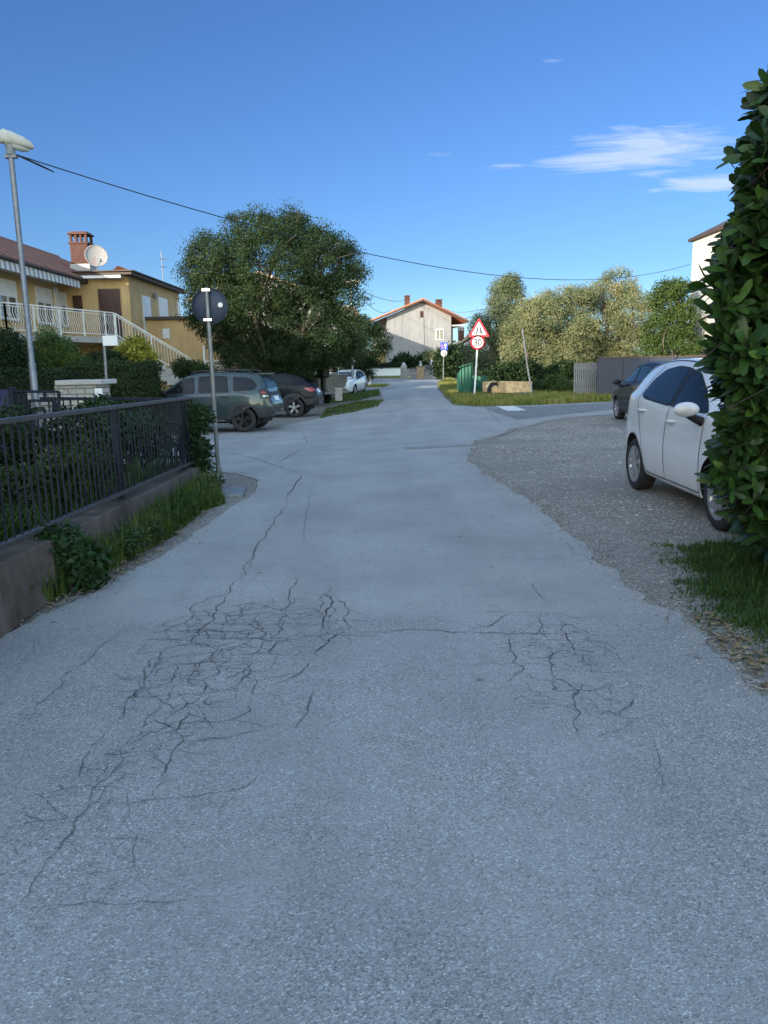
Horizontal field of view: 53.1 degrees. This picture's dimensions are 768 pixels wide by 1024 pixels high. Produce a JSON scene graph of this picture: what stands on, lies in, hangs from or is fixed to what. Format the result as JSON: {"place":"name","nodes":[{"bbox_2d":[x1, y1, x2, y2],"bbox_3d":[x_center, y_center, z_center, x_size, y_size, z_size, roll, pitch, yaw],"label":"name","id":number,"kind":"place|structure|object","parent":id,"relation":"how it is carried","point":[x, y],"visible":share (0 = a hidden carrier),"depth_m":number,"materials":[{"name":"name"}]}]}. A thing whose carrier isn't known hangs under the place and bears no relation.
{"place":"outdoors","nodes":[
{"label":"outdoors","id":0,"kind":"place"},
{"bbox_2d":[54,379,116,437],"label":"stone pillar","id":1,"kind":"structure","parent":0,"point":[79,388],"depth_m":14.31,"materials":[{"name":"stone"}]},
{"bbox_2d":[0,445,179,541],"bbox_3d":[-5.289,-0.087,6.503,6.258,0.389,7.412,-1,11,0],"label":"grass","id":2,"kind":"structure","parent":0,"point":[17,523],"depth_m":6.66,"materials":[{"name":"green plant"}]},
{"bbox_2d":[0,503,13,528],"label":"garden shrub","id":3,"kind":"object","parent":2,"relation":"on","point":[6,510],"visible":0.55,"depth_m":5.24,"materials":[{"name":"green plant"}]},
{"bbox_2d":[0,396,110,473],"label":"garden shrub","id":4,"kind":"object","parent":2,"relation":"on","point":[4,413],"visible":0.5,"depth_m":8.20,"materials":[{"name":"green plant"}]},
{"bbox_2d":[0,435,128,527],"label":"garden shrub","id":5,"kind":"object","parent":2,"relation":"on","point":[20,486],"visible":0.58,"depth_m":6.48,"materials":[{"name":"green plant"}]},
{"bbox_2d":[75,393,179,472],"bbox_3d":[-3.028,-0.911,9.147,1.220,1.031,1.525,-6,12,-25],"label":"garden shrub","id":6,"kind":"object","parent":2,"relation":"on","point":[96,402],"visible":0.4,"depth_m":8.87,"materials":[{"name":"green plant"}]},
{"bbox_2d":[29,472,257,622],"bbox_3d":[-1.901,0.016,8.017,0.917,0.013,8.006,-2,11,-3],"label":"shoulder","id":7,"kind":"object","parent":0,"point":[231,481],"visible":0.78,"depth_m":7.56},
{"bbox_2d":[220,486,245,497],"bbox_3d":[-1.904,-0.227,9.208,0.460,0.060,0.620,-2,11,-6],"label":"drain cover","id":8,"kind":"object","parent":7,"relation":"on","point":[235,491],"visible":0.34,"depth_m":9.12,"materials":[{"name":"metal"}]},
{"bbox_2d":[157,390,381,438],"bbox_3d":[-2.370,-5.158,35.880,8.009,0.228,37.300,2,11,14],"label":"dirt strip","id":9,"kind":"object","parent":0,"point":[283,418],"visible":0.29,"depth_m":26.83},
{"bbox_2d":[161,367,283,431],"bbox_3d":[-5.170,-3.247,22.150,4.348,1.784,2.225,0,11,5],"label":"parked car","id":10,"kind":"object","parent":9,"relation":"on","point":[247,401],"visible":0.73,"depth_m":21.29,"materials":[{"name":"grey paint"}]},
{"bbox_2d":[269,373,323,416],"bbox_3d":[-4.444,-4.243,27.845,4.348,1.550,2.242,0,11,4],"label":"parked car","id":11,"kind":"object","parent":9,"relation":"on","point":[301,395],"visible":0.48,"depth_m":26.95,"materials":[{"name":"paint"}]},
{"bbox_2d":[323,390,347,402],"bbox_3d":[-4.129,-5.401,36.238,4.993,0.636,2.160,7,14,37],"label":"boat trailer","id":12,"kind":"object","parent":9,"relation":"on","point":[327,396],"visible":0.39,"depth_m":36.21,"materials":[{"name":"metal"}]},
{"bbox_2d":[309,367,347,394],"bbox_3d":[-3.737,-6.712,35.669,4.676,2.440,2.264,8,14,38],"label":"boat","id":13,"kind":"object","parent":12,"relation":"on","point":[324,382],"visible":0.38,"depth_m":34.54,"materials":[{"name":"metal"}]},
{"bbox_2d":[335,388,342,400],"bbox_3d":[-1.815,-4.718,30.782,0.281,0.518,0.250,-1,11,0],"label":"stump post","id":14,"kind":"object","parent":9,"relation":"on","point":[338,394],"visible":1,"depth_m":30.66,"materials":[{"name":"concrete"}]},
{"bbox_2d":[328,369,366,394],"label":"parked car","id":15,"kind":"object","parent":9,"relation":"on","point":[358,382],"visible":0.62,"depth_m":46.06,"materials":[{"name":"white paint"}]},
{"bbox_2d":[323,388,379,403],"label":"grass","id":16,"kind":"structure","parent":9,"relation":"on","point":[365,394],"depth_m":40.49,"materials":[{"name":"green plant"}]},
{"bbox_2d":[15,374,612,629],"bbox_3d":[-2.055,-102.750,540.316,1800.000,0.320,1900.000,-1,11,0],"label":"ground","id":17,"kind":"structure","parent":0,"point":[127,563],"depth_m":6.32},
{"bbox_2d":[0,129,41,447],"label":"street lamp","id":18,"kind":"object","parent":17,"relation":"on","point":[11,141],"visible":0.9,"depth_m":13.29,"materials":[{"name":"metal"}]},
{"bbox_2d":[20,155,689,279],"bbox_3d":[4.531,-8.797,25.817,0.021,1.864,33.853,8,14,39],"label":"overhead cable","id":19,"kind":"object","parent":18,"relation":"attached to","point":[299,237],"visible":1,"depth_m":17.66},
{"bbox_2d":[16,154,53,171],"bbox_3d":[-6.037,-6.045,13.316,0.042,0.193,0.659,8,14,39],"label":"cable clamp","id":20,"kind":"object","parent":19,"relation":"attached to","point":[33,162],"visible":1,"depth_m":13.29,"materials":[{"name":"black metal"}]},
{"bbox_2d":[0,323,44,376],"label":"bush","id":21,"kind":"object","parent":17,"relation":"on","point":[13,352],"visible":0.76,"depth_m":20.08,"materials":[{"name":"green plant"}]},
{"bbox_2d":[0,386,60,461],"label":"metal gate","id":22,"kind":"structure","parent":17,"relation":"on","point":[10,393],"depth_m":13.03,"materials":[{"name":"metal"}]},
{"bbox_2d":[0,364,72,421],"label":"hedge","id":23,"kind":"object","parent":17,"relation":"on","point":[46,379],"visible":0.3,"depth_m":18.78,"materials":[{"name":"green plant"}]},
{"bbox_2d":[27,393,57,455],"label":"stone wall","id":24,"kind":"structure","parent":17,"relation":"on","point":[44,404],"depth_m":14.75,"materials":[{"name":"stone"}]},
{"bbox_2d":[25,324,94,375],"bbox_3d":[-9.355,-3.756,22.091,2.198,3.303,1.588,-5,12,-21],"label":"conifer shrub","id":25,"kind":"object","parent":17,"relation":"on","point":[58,352],"visible":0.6,"depth_m":21.69,"materials":[{"name":"green plant"}]},
{"bbox_2d":[0,466,199,638],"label":"garden wall","id":26,"kind":"structure","parent":17,"relation":"on","point":[22,563],"depth_m":4.99,"materials":[{"name":"grey concrete"}]},
{"bbox_2d":[16,516,116,594],"bbox_3d":[-2.200,0.336,5.311,0.694,0.611,0.552,-1,11,0],"label":"ivy","id":27,"kind":"object","parent":26,"relation":"attached to","point":[85,561],"visible":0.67,"depth_m":5.21,"materials":[{"name":"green plant"}]},
{"bbox_2d":[0,396,194,550],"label":"iron fence","id":28,"kind":"object","parent":26,"relation":"on","point":[121,491],"visible":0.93,"depth_m":6.24,"materials":[{"name":"metal"}]},
{"bbox_2d":[78,346,128,368],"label":"bush","id":29,"kind":"object","parent":17,"relation":"on","point":[110,354],"visible":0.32,"depth_m":22.11,"materials":[{"name":"green plant"}]},
{"bbox_2d":[62,355,167,435],"bbox_3d":[-7.259,-3.085,20.814,2.760,2.306,1.592,-1,11,0],"label":"hedge","id":30,"kind":"object","parent":17,"relation":"on","point":[141,379],"visible":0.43,"depth_m":20.24,"materials":[{"name":"green plant"}]},
{"bbox_2d":[0,231,237,390],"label":"house","id":31,"kind":"structure","parent":17,"relation":"on","point":[83,301],"depth_m":33.75,"materials":[{"name":"yellow paint"}]},
{"bbox_2d":[0,278,22,321],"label":"window","id":32,"kind":"structure","parent":31,"relation":"in","point":[8,290],"depth_m":28.53,"materials":[{"name":"white plastic"}]},
{"bbox_2d":[34,286,56,325],"bbox_3d":[-13.937,-8.458,31.617,0.150,1.500,1.660,-1,11,0],"label":"window","id":33,"kind":"structure","parent":31,"relation":"in","point":[43,296],"depth_m":31.58,"materials":[{"name":"white plastic"}]},
{"bbox_2d":[53,287,61,333],"bbox_3d":[-13.963,-8.494,32.857,0.100,2.150,0.350,-1,11,0],"label":"balcony door","id":34,"kind":"structure","parent":31,"relation":"in","point":[55,290],"depth_m":32.72,"materials":[{"name":"white plastic"}]},
{"bbox_2d":[59,292,69,327],"bbox_3d":[-13.945,-8.866,33.830,0.150,1.470,1.410,-1,11,0],"label":"window","id":35,"kind":"structure","parent":31,"relation":"in","point":[62,296],"depth_m":33.51,"materials":[{"name":"white plastic"}]},
{"bbox_2d":[98,288,122,337],"bbox_3d":[-12.046,-8.724,33.849,0.943,2.150,0.070,-1,11,0],"label":"door","id":36,"kind":"structure","parent":31,"relation":"in","point":[109,299],"depth_m":33.76,"materials":[{"name":"brown wood"}]},
{"bbox_2d":[141,295,151,341],"bbox_3d":[-11.158,-9.047,36.250,0.070,2.197,1.200,-1,11,0],"label":"shutter door","id":37,"kind":"structure","parent":31,"relation":"in","point":[146,305],"depth_m":35.90,"materials":[{"name":"white plastic"}]},
{"bbox_2d":[19,464,228,601],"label":"grass","id":38,"kind":"structure","parent":17,"relation":"on","point":[215,497],"depth_m":6.91,"materials":[{"name":"green plant"}]},
{"bbox_2d":[112,333,162,364],"bbox_3d":[-7.381,-3.805,22.885,1.489,3.018,1.157,4,12,24],"label":"flowering shrub","id":39,"kind":"object","parent":17,"relation":"on","point":[134,349],"visible":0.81,"depth_m":22.50,"materials":[{"name":"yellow plant"}]},
{"bbox_2d":[110,471,225,560],"bbox_3d":[-2.052,-0.013,7.625,0.426,0.393,3.504,-1,11,0],"label":"weed","id":40,"kind":"object","parent":17,"relation":"on","point":[135,535],"visible":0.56,"depth_m":6.57,"materials":[{"name":"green plant"}]},
{"bbox_2d":[169,355,218,379],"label":"bush","id":41,"kind":"object","parent":17,"relation":"on","point":[188,368],"visible":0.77,"depth_m":25.89,"materials":[{"name":"green plant"}]},
{"bbox_2d":[171,400,223,473],"bbox_3d":[-2.406,-0.898,9.752,0.608,1.060,0.565,8,14,38],"label":"climbing plant","id":42,"kind":"object","parent":17,"relation":"on","point":[200,415],"visible":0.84,"depth_m":9.66,"materials":[{"name":"green plant"}]},
{"bbox_2d":[192,287,227,472],"bbox_3d":[-2.382,-1.764,10.765,0.490,2.670,0.099,-1,11,0],"label":"sign post","id":43,"kind":"object","parent":17,"relation":"on","point":[209,306],"visible":0.94,"depth_m":10.61,"materials":[{"name":"metal"}]},
{"bbox_2d":[203,346,241,371],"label":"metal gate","id":44,"kind":"structure","parent":17,"relation":"on","point":[204,358],"depth_m":35.27,"materials":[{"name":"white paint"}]},
{"bbox_2d":[191,272,328,337],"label":"house","id":45,"kind":"structure","parent":17,"relation":"on","point":[269,294],"depth_m":70.61,"materials":[{"name":"paint"}]},
{"bbox_2d":[170,198,374,379],"bbox_3d":[-4.502,-8.414,31.715,7.704,8.776,6.059,5,13,30],"label":"tree","id":46,"kind":"object","parent":17,"relation":"on","point":[296,343],"visible":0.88,"depth_m":30.91,"materials":[{"name":"green plant"}]},
{"bbox_2d":[314,305,361,373],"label":"house","id":47,"kind":"structure","parent":17,"relation":"on","point":[342,330],"depth_m":60.99,"materials":[{"name":"tile"}]},
{"bbox_2d":[351,281,360,378],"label":"street lamp","id":48,"kind":"object","parent":17,"relation":"on","point":[352,333],"visible":0.09,"depth_m":45.17,"materials":[{"name":"metal"}]},
{"bbox_2d":[329,313,394,382],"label":"tree","id":49,"kind":"object","parent":17,"relation":"on","point":[382,344],"visible":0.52,"depth_m":48.62,"materials":[{"name":"green plant"}]},
{"bbox_2d":[367,368,400,375],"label":"boundary wall","id":50,"kind":"structure","parent":17,"relation":"on","point":[389,371],"depth_m":86.57,"materials":[{"name":"white paint"}]},
{"bbox_2d":[372,361,402,367],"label":"hedge","id":51,"kind":"object","parent":17,"relation":"on","point":[390,364],"visible":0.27,"depth_m":87.50,"materials":[{"name":"green plant"}]},
{"bbox_2d":[389,351,415,371],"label":"garden tree","id":52,"kind":"object","parent":17,"relation":"on","point":[405,357],"visible":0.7,"depth_m":89.91,"materials":[{"name":"green plant"}]},
{"bbox_2d":[371,295,468,374],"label":"house","id":53,"kind":"structure","parent":17,"relation":"on","point":[422,324],"depth_m":97.42,"materials":[{"name":"white paint"}]},
{"bbox_2d":[436,329,443,339],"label":"window","id":54,"kind":"structure","parent":53,"relation":"in","point":[439,332],"depth_m":97.85,"materials":[{"name":"white plastic"}]},
{"bbox_2d":[408,349,433,375],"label":"garden tree","id":55,"kind":"object","parent":17,"relation":"on","point":[416,360],"visible":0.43,"depth_m":89.67,"materials":[{"name":"green plant"}]},
{"bbox_2d":[421,349,437,368],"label":"bush","id":56,"kind":"object","parent":17,"relation":"on","point":[429,354],"visible":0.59,"depth_m":83.93,"materials":[{"name":"green plant"}]},
{"bbox_2d":[425,365,435,378],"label":"iron fence","id":57,"kind":"object","parent":17,"relation":"on","point":[428,376],"visible":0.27,"depth_m":72.91,"materials":[{"name":"metal"}]},
{"bbox_2d":[437,377,457,397],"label":"grass","id":58,"kind":"structure","parent":17,"relation":"on","point":[444,384],"depth_m":45.63,"materials":[{"name":"plant"}]},
{"bbox_2d":[427,340,479,379],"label":"bush","id":59,"kind":"object","parent":17,"relation":"on","point":[454,359],"visible":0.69,"depth_m":66.52,"materials":[{"name":"green plant"}]},
{"bbox_2d":[457,363,486,393],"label":"tin shed","id":60,"kind":"structure","parent":17,"relation":"on","point":[465,379],"depth_m":33.57,"materials":[{"name":"green metal"}]},
{"bbox_2d":[454,327,492,368],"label":"house","id":61,"kind":"structure","parent":17,"relation":"on","point":[461,337],"depth_m":115.65,"materials":[{"name":"paint"}]},
{"bbox_2d":[469,319,488,394],"bbox_3d":[3.991,-6.374,32.375,0.853,3.470,0.116,-1,11,0],"label":"sign post","id":62,"kind":"object","parent":17,"relation":"on","point":[478,333],"visible":0.98,"depth_m":32.15,"materials":[{"name":"white metal"}]},
{"bbox_2d":[458,270,527,375],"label":"tree","id":63,"kind":"object","parent":17,"relation":"on","point":[505,290],"visible":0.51,"depth_m":40.46,"materials":[{"name":"green plant"}]},
{"bbox_2d":[482,381,531,394],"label":"low stone wall","id":64,"kind":"structure","parent":17,"relation":"on","point":[512,387],"depth_m":32.21,"materials":[{"name":"stone"}]},
{"bbox_2d":[477,353,545,385],"bbox_3d":[6.106,-6.637,36.936,3.314,1.987,2.130,-1,11,0],"label":"bush","id":65,"kind":"object","parent":17,"relation":"on","point":[513,371],"visible":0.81,"depth_m":36.57,"materials":[{"name":"green plant"}]},
{"bbox_2d":[522,329,532,392],"bbox_3d":[5.924,-6.070,31.646,0.560,2.886,0.079,-1,11,0],"label":"leaning pole","id":66,"kind":"object","parent":17,"relation":"on","point":[526,362],"visible":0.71,"depth_m":31.61,"materials":[{"name":"concrete"}]},
{"bbox_2d":[448,387,611,405],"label":"grass","id":67,"kind":"structure","parent":17,"relation":"on","point":[542,397],"depth_m":28.93,"materials":[{"name":"green plant"}]},
{"bbox_2d":[494,286,572,388],"bbox_3d":[7.681,-8.716,39.113,4.315,5.397,3.689,-1,11,0],"label":"olive tree","id":68,"kind":"object","parent":17,"relation":"on","point":[533,324],"visible":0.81,"depth_m":38.38,"materials":[{"name":"green plant"}]},
{"bbox_2d":[532,378,551,390],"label":"bush","id":69,"kind":"object","parent":17,"relation":"on","point":[536,383],"visible":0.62,"depth_m":34.82,"materials":[{"name":"green plant"}]},
{"bbox_2d":[541,372,567,390],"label":"bush","id":70,"kind":"object","parent":17,"relation":"on","point":[547,378],"visible":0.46,"depth_m":34.47,"materials":[{"name":"green plant"}]},
{"bbox_2d":[537,358,581,382],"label":"bush","id":71,"kind":"object","parent":17,"relation":"on","point":[566,368],"visible":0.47,"depth_m":37.47,"materials":[{"name":"green plant"}]},
{"bbox_2d":[552,377,575,390],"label":"bush","id":72,"kind":"object","parent":17,"relation":"on","point":[565,386],"visible":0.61,"depth_m":33.27,"materials":[{"name":"green plant"}]},
{"bbox_2d":[542,281,614,373],"bbox_3d":[10.000,-9.111,40.044,3.630,5.728,5.188,7,14,36],"label":"olive tree","id":73,"kind":"object","parent":17,"relation":"on","point":[581,350],"visible":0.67,"depth_m":39.07,"materials":[{"name":"green plant"}]},
{"bbox_2d":[572,369,596,382],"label":"bush","id":74,"kind":"object","parent":17,"relation":"on","point":[588,380],"visible":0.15,"depth_m":35.80,"materials":[{"name":"green plant"}]},
{"bbox_2d":[573,362,597,394],"bbox_3d":[8.149,-5.287,31.022,0.978,1.482,0.060,-1,11,0],"label":"picket fence","id":75,"kind":"object","parent":17,"relation":"on","point":[590,369],"visible":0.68,"depth_m":30.97,"materials":[{"name":"grey wood"}]},
{"bbox_2d":[584,379,596,388],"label":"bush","id":76,"kind":"object","parent":17,"relation":"on","point":[590,384],"visible":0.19,"depth_m":33.19,"materials":[{"name":"green plant"}]},
{"bbox_2d":[580,265,661,374],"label":"olive tree","id":77,"kind":"object","parent":17,"relation":"on","point":[625,343],"visible":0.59,"depth_m":40.22,"materials":[{"name":"green plant"}]},
{"bbox_2d":[597,355,705,397],"bbox_3d":[12.872,-5.303,30.217,9.000,1.733,0.110,-1,11,0],"label":"board fence","id":78,"kind":"object","parent":17,"relation":"on","point":[610,370],"visible":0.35,"depth_m":30.10,"materials":[{"name":"grey wood"}]},
{"bbox_2d":[633,275,705,357],"bbox_3d":[13.824,-8.557,37.044,3.532,5.626,2.704,8,14,40],"label":"tree","id":79,"kind":"object","parent":17,"relation":"on","point":[674,336],"visible":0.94,"depth_m":36.40,"materials":[{"name":"green plant"}]},
{"bbox_2d":[688,220,727,356],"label":"house","id":80,"kind":"structure","parent":17,"relation":"on","point":[702,250],"depth_m":37.26,"materials":[{"name":"white paint"}]},
{"bbox_2d":[683,61,767,566],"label":"laurel hedge","id":81,"kind":"object","parent":17,"relation":"on","point":[734,361],"visible":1,"depth_m":4.46,"materials":[{"name":"green plant"}]},
{"bbox_2d":[320,399,383,417],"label":"grass","id":82,"kind":"structure","parent":0,"point":[345,408],"depth_m":30.77,"materials":[{"name":"green plant"}]},
{"bbox_2d":[367,383,390,387],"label":"grass","id":83,"kind":"structure","parent":0,"point":[377,385],"depth_m":54.31,"materials":[{"name":"green plant"}]},
{"bbox_2d":[0,379,767,1023],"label":"road","id":84,"kind":"structure","parent":0,"point":[362,717],"depth_m":2.83,"materials":[{"name":"grey asphalt"}]},
{"bbox_2d":[102,335,117,378],"bbox_3d":[-6.086,-2.667,17.269,0.406,2.552,0.100,-1,11,0],"label":"sign post","id":85,"kind":"object","parent":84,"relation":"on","point":[109,340],"visible":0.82,"depth_m":17.02,"materials":[{"name":"metal"}]},
{"bbox_2d":[5,416,767,711],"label":"grit","id":86,"kind":"object","parent":84,"relation":"on","point":[674,608],"visible":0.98,"depth_m":5.75,"materials":[{"name":"beige gravel"}]},
{"bbox_2d":[10,510,767,688],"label":"dry leaves","id":87,"kind":"object","parent":84,"relation":"on","point":[751,659],"visible":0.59,"depth_m":4.14,"materials":[{"name":"brown plant"}]},
{"bbox_2d":[400,362,406,378],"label":"stone pillar","id":88,"kind":"structure","parent":84,"relation":"on","point":[403,370],"depth_m":72.85,"materials":[{"name":"stone"}]},
{"bbox_2d":[407,368,416,377],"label":"metal gate","id":89,"kind":"structure","parent":88,"relation":"attached to","point":[415,372],"depth_m":72.81,"materials":[{"name":"metal"}]},
{"bbox_2d":[405,444,474,449],"bbox_3d":[1.007,-1.180,14.053,1.240,0.076,0.680,-1,11,0],"label":"drain grate","id":90,"kind":"object","parent":84,"relation":"on","point":[441,446],"visible":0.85,"depth_m":13.98,"materials":[{"name":"grey metal"}]},
{"bbox_2d":[440,342,447,377],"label":"sign post","id":91,"kind":"object","parent":84,"relation":"on","point":[444,346],"visible":0.99,"depth_m":65.51,"materials":[{"name":"metal"}]},
{"bbox_2d":[0,0,767,360],"label":"sky","id":92,"kind":"structure","parent":0,"point":[571,141],"materials":[{"name":"blue"}]},
{"bbox_2d":[373,374,409,377],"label":"grass","id":93,"kind":"structure","parent":0,"point":[391,376],"depth_m":82.41,"materials":[{"name":"green plant"}]},
{"bbox_2d":[416,361,424,378],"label":"stone pillar","id":94,"kind":"structure","parent":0,"point":[420,371],"depth_m":71.86,"materials":[{"name":"stone"}]},
{"bbox_2d":[485,402,612,419],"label":"side road","id":95,"kind":"structure","parent":0,"point":[535,411],"depth_m":25.22,"materials":[{"name":"grey asphalt"}]},
{"bbox_2d":[497,406,523,410],"bbox_3d":[4.328,-3.539,26.188,0.643,0.044,2.043,-2,11,-2],"label":"road marking","id":96,"kind":"object","parent":95,"relation":"on","point":[511,408],"visible":1,"depth_m":26.11,"materials":[{"name":"paint"}]},
{"bbox_2d":[467,413,767,698],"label":"gravel lot","id":97,"kind":"structure","parent":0,"point":[631,555],"depth_m":7.71,"materials":[{"name":"grey gravel"}]},
{"bbox_2d":[613,351,679,418],"bbox_3d":[7.168,-3.213,19.721,2.140,1.804,4.045,-1,11,0],"label":"parked car","id":98,"kind":"object","parent":97,"relation":"on","point":[625,389],"visible":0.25,"depth_m":20.08,"materials":[{"name":"paint"}]},
{"bbox_2d":[626,358,736,530],"bbox_3d":[3.686,-0.905,7.671,2.141,1.703,3.582,-1,11,0],"label":"parked car","id":99,"kind":"object","parent":97,"relation":"on","point":[669,429],"visible":0.53,"depth_m":7.74,"materials":[{"name":"white paint"}]},
{"bbox_2d":[650,531,767,676],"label":"grass","id":100,"kind":"structure","parent":97,"relation":"on","point":[734,564],"depth_m":5.05,"materials":[{"name":"green plant"}]},
{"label":"garden wall","id":101,"kind":"object","parent":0,"visible":0},
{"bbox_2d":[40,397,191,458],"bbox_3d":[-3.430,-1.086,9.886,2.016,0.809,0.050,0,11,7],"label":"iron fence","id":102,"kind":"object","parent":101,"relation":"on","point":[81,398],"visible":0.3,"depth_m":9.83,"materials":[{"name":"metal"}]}
]}

